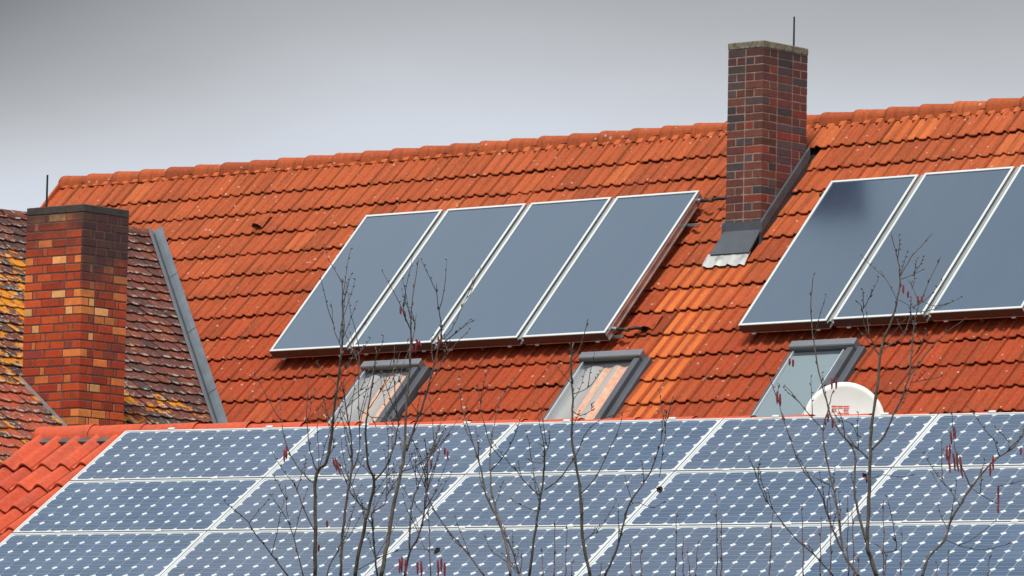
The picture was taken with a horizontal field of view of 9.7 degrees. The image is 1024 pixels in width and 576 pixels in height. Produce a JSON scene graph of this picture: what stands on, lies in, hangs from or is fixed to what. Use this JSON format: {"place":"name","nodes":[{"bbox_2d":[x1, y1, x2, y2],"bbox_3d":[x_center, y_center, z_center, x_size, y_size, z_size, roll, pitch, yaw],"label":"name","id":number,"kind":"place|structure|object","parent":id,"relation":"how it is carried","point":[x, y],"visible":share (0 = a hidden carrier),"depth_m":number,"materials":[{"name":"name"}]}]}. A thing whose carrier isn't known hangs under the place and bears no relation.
{"place":"outdoors","nodes":[
{"label":"outdoors","id":0,"kind":"place"},
{"bbox_2d":[0,0,1023,212],"label":"sky","id":1,"kind":"structure","parent":0,"point":[87,87],"materials":[{"name":"grey"}]},
{"label":"ground","id":2,"kind":"structure","parent":0,"visible":0},
{"bbox_2d":[0,175,227,463],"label":"old wing","id":3,"kind":"structure","parent":2,"relation":"on","point":[97,325],"depth_m":63.07,"materials":[{"name":"brick"}]},
{"bbox_2d":[224,244,484,575],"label":"hazel tree","id":4,"kind":"object","parent":2,"relation":"on","point":[337,465],"visible":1,"depth_m":25.64,"materials":[{"name":"brown plant"}]},
{"bbox_2d":[458,367,522,575],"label":"hazel tree","id":5,"kind":"object","parent":2,"relation":"on","point":[497,518],"visible":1,"depth_m":24.70,"materials":[{"name":"brown plant"}]},
{"bbox_2d":[0,412,987,542],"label":"front building","id":6,"kind":"structure","parent":2,"relation":"on","point":[41,467],"depth_m":43.00,"materials":[{"name":"red tile"}]},
{"bbox_2d":[41,17,1023,423],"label":"tiled house","id":7,"kind":"structure","parent":2,"relation":"on","point":[253,241],"depth_m":63.12,"materials":[{"name":"orange tile"}]},
{"bbox_2d":[311,335,624,358],"bbox_3d":[-0.682,0.636,63.819,4.840,0.081,0.089,-4,-7,40],"label":"mounting rail","id":8,"kind":"object","parent":7,"relation":"attached to","point":[612,338],"visible":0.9,"depth_m":62.33,"materials":[{"name":"metal"}]},
{"bbox_2d":[270,209,443,359],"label":"solar collector","id":9,"kind":"object","parent":8,"relation":"attached to","point":[389,244],"visible":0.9,"depth_m":65.49,"materials":[{"name":"glass"}]},
{"bbox_2d":[349,203,526,354],"bbox_3d":[-0.774,-0.093,64.797,1.173,1.717,1.588,-4,-7,40],"label":"solar collector","id":10,"kind":"object","parent":8,"relation":"attached to","point":[466,243],"visible":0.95,"depth_m":64.74,"materials":[{"name":"glass"}]},
{"bbox_2d":[433,197,612,350],"bbox_3d":[0.133,-0.150,64.028,1.173,1.717,1.588,-4,-7,40],"label":"solar collector","id":11,"kind":"object","parent":8,"relation":"attached to","point":[525,268],"visible":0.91,"depth_m":63.95,"materials":[{"name":"glass"}]},
{"bbox_2d":[519,190,703,345],"bbox_3d":[1.040,-0.206,63.260,1.173,1.717,1.588,-4,-7,40],"label":"solar collector","id":12,"kind":"object","parent":8,"relation":"attached to","point":[613,266],"visible":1,"depth_m":63.16,"materials":[{"name":"glass"}]},
{"bbox_2d":[612,326,645,331],"bbox_3d":[1.200,0.424,62.248,0.355,0.066,0.115,0,-6,13],"label":"collector hose","id":13,"kind":"object","parent":7,"relation":"attached to","point":[625,329],"visible":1,"depth_m":62.23,"materials":[{"name":"black rubber"}]},
{"bbox_2d":[685,223,699,227],"bbox_3d":[0.114,-0.521,64.830,4.860,0.081,0.089,-4,-7,40],"label":"mounting rail","id":14,"kind":"object","parent":7,"relation":"attached to","point":[694,225],"visible":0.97,"depth_m":63.28,"materials":[{"name":"metal"}]},
{"bbox_2d":[696,197,725,202],"bbox_3d":[2.155,-0.923,63.378,0.479,0.068,0.100,-1,-6,21],"label":"collector hose","id":15,"kind":"object","parent":7,"relation":"attached to","point":[701,200],"visible":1,"depth_m":63.37,"materials":[{"name":"black rubber"}]},
{"bbox_2d":[804,382,883,415],"bbox_3d":[3.156,1.480,58.258,0.622,1.174,0.629,-4,-8,45],"label":"satellite dish","id":16,"kind":"object","parent":7,"relation":"attached to","point":[847,398],"visible":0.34,"depth_m":58.39,"materials":[{"name":"metal"}]},
{"bbox_2d":[787,317,984,331],"bbox_3d":[3.763,0.345,60.074,3.600,0.081,0.089,-4,-7,40],"label":"mounting rail","id":17,"kind":"object","parent":7,"relation":"attached to","point":[981,320],"visible":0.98,"depth_m":59.72,"materials":[{"name":"metal"}]},
{"bbox_2d":[738,174,919,333],"bbox_3d":[3.237,-0.341,61.396,1.125,1.717,1.588,-4,-7,40],"label":"solar collector","id":18,"kind":"object","parent":17,"relation":"attached to","point":[846,225],"visible":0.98,"depth_m":61.33,"materials":[{"name":"glass"}]},
{"bbox_2d":[829,166,1015,327],"bbox_3d":[4.132,-0.406,60.651,1.173,1.717,1.588,-4,-7,40],"label":"solar collector","id":19,"kind":"object","parent":17,"relation":"attached to","point":[949,211],"visible":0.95,"depth_m":60.60,"materials":[{"name":"glass"}]},
{"bbox_2d":[926,165,1023,321],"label":"solar collector","id":20,"kind":"object","parent":17,"relation":"attached to","point":[985,280],"visible":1,"depth_m":59.68,"materials":[{"name":"glass"}]},
{"bbox_2d":[519,522,574,575],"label":"young shrub","id":21,"kind":"object","parent":2,"relation":"on","point":[554,557],"visible":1,"depth_m":22.37,"materials":[{"name":"brown plant"}]},
{"bbox_2d":[490,319,673,575],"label":"hazel tree","id":22,"kind":"object","parent":2,"relation":"on","point":[659,488],"visible":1,"depth_m":26.04,"materials":[{"name":"brown plant"}]},
{"bbox_2d":[598,493,721,575],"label":"young shrub","id":23,"kind":"object","parent":2,"relation":"on","point":[686,551],"visible":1,"depth_m":21.99,"materials":[{"name":"brown plant"}]},
{"bbox_2d":[749,233,966,575],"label":"hazel tree","id":24,"kind":"object","parent":2,"relation":"on","point":[838,512],"visible":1,"depth_m":25.06,"materials":[{"name":"brown plant"}]},
{"bbox_2d":[768,490,990,575],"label":"young shrub","id":25,"kind":"object","parent":2,"relation":"on","point":[831,551],"visible":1,"depth_m":21.92,"materials":[{"name":"brown plant"}]},
{"bbox_2d":[921,406,1023,575],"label":"hazel tree","id":26,"kind":"object","parent":2,"relation":"on","point":[955,463],"visible":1,"depth_m":23.56,"materials":[{"name":"brown plant"}]},
{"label":"module rails","id":27,"kind":"object","parent":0,"visible":0},
{"bbox_2d":[0,529,205,575],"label":"solar module","id":28,"kind":"object","parent":27,"relation":"attached to","point":[157,552],"visible":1,"depth_m":41.05,"materials":[{"name":"blue glass"}]},
{"bbox_2d":[13,477,261,532],"bbox_3d":[-2.571,1.504,41.702,1.579,0.444,0.740,-2,-6,29],"label":"solar module","id":29,"kind":"object","parent":27,"relation":"attached to","point":[115,505],"visible":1,"depth_m":41.68,"materials":[{"name":"blue glass"}]},
{"bbox_2d":[71,425,316,480],"bbox_3d":[-2.219,1.165,42.367,1.579,0.444,0.740,-2,-6,29],"label":"solar module","id":30,"kind":"object","parent":27,"relation":"attached to","point":[173,454],"visible":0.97,"depth_m":42.35,"materials":[{"name":"blue glass"}]},
{"bbox_2d":[161,527,408,575],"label":"solar module","id":31,"kind":"object","parent":27,"relation":"attached to","point":[227,553],"visible":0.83,"depth_m":40.33,"materials":[{"name":"blue glass"}]},
{"bbox_2d":[209,473,463,530],"bbox_3d":[-1.177,1.458,40.942,1.579,0.444,0.740,-2,-6,29],"label":"solar module","id":32,"kind":"object","parent":27,"relation":"attached to","point":[331,495],"visible":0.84,"depth_m":40.94,"materials":[{"name":"blue glass"}]},
{"bbox_2d":[265,421,515,477],"bbox_3d":[-0.825,1.119,41.607,1.579,0.444,0.740,-2,-6,29],"label":"solar module","id":33,"kind":"object","parent":27,"relation":"attached to","point":[457,444],"visible":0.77,"depth_m":41.59,"materials":[{"name":"blue glass"}]},
{"bbox_2d":[365,525,621,575],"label":"solar module","id":34,"kind":"object","parent":27,"relation":"attached to","point":[455,557],"visible":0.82,"depth_m":39.54,"materials":[{"name":"blue glass"}]},
{"bbox_2d":[413,470,673,528],"bbox_3d":[0.217,1.412,40.181,1.579,0.444,0.740,-2,-6,29],"label":"solar module","id":35,"kind":"object","parent":27,"relation":"attached to","point":[464,501],"visible":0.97,"depth_m":40.16,"materials":[{"name":"blue glass"}]},
{"bbox_2d":[467,417,722,474],"bbox_3d":[0.569,1.074,40.846,1.579,0.444,0.740,-2,-6,29],"label":"solar module","id":36,"kind":"object","parent":27,"relation":"attached to","point":[635,442],"visible":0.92,"depth_m":40.82,"materials":[{"name":"blue glass"}]},
{"bbox_2d":[578,522,842,575],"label":"solar module","id":37,"kind":"object","parent":27,"relation":"attached to","point":[746,550],"visible":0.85,"depth_m":38.77,"materials":[{"name":"blue glass"}]},
{"bbox_2d":[625,466,890,525],"bbox_3d":[1.611,1.366,39.420,1.579,0.444,0.740,-2,-6,29],"label":"solar module","id":38,"kind":"object","parent":27,"relation":"attached to","point":[689,497],"visible":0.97,"depth_m":39.41,"materials":[{"name":"blue glass"}]},
{"bbox_2d":[676,413,937,470],"bbox_3d":[1.963,1.028,40.085,1.579,0.444,0.740,-2,-6,29],"label":"solar module","id":39,"kind":"object","parent":27,"relation":"attached to","point":[732,444],"visible":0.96,"depth_m":40.07,"materials":[{"name":"blue glass"}]},
{"bbox_2d":[799,520,1023,575],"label":"solar module","id":40,"kind":"object","parent":27,"relation":"attached to","point":[919,542],"visible":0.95,"depth_m":38.03,"materials":[{"name":"blue glass"}]},
{"bbox_2d":[845,465,1023,523],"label":"solar module","id":41,"kind":"object","parent":27,"relation":"attached to","point":[918,496],"visible":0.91,"depth_m":38.74,"materials":[{"name":"blue glass"}]},
{"bbox_2d":[894,410,1023,467],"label":"solar module","id":42,"kind":"object","parent":27,"relation":"attached to","point":[975,444],"visible":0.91,"depth_m":39.49,"materials":[{"name":"blue glass"}]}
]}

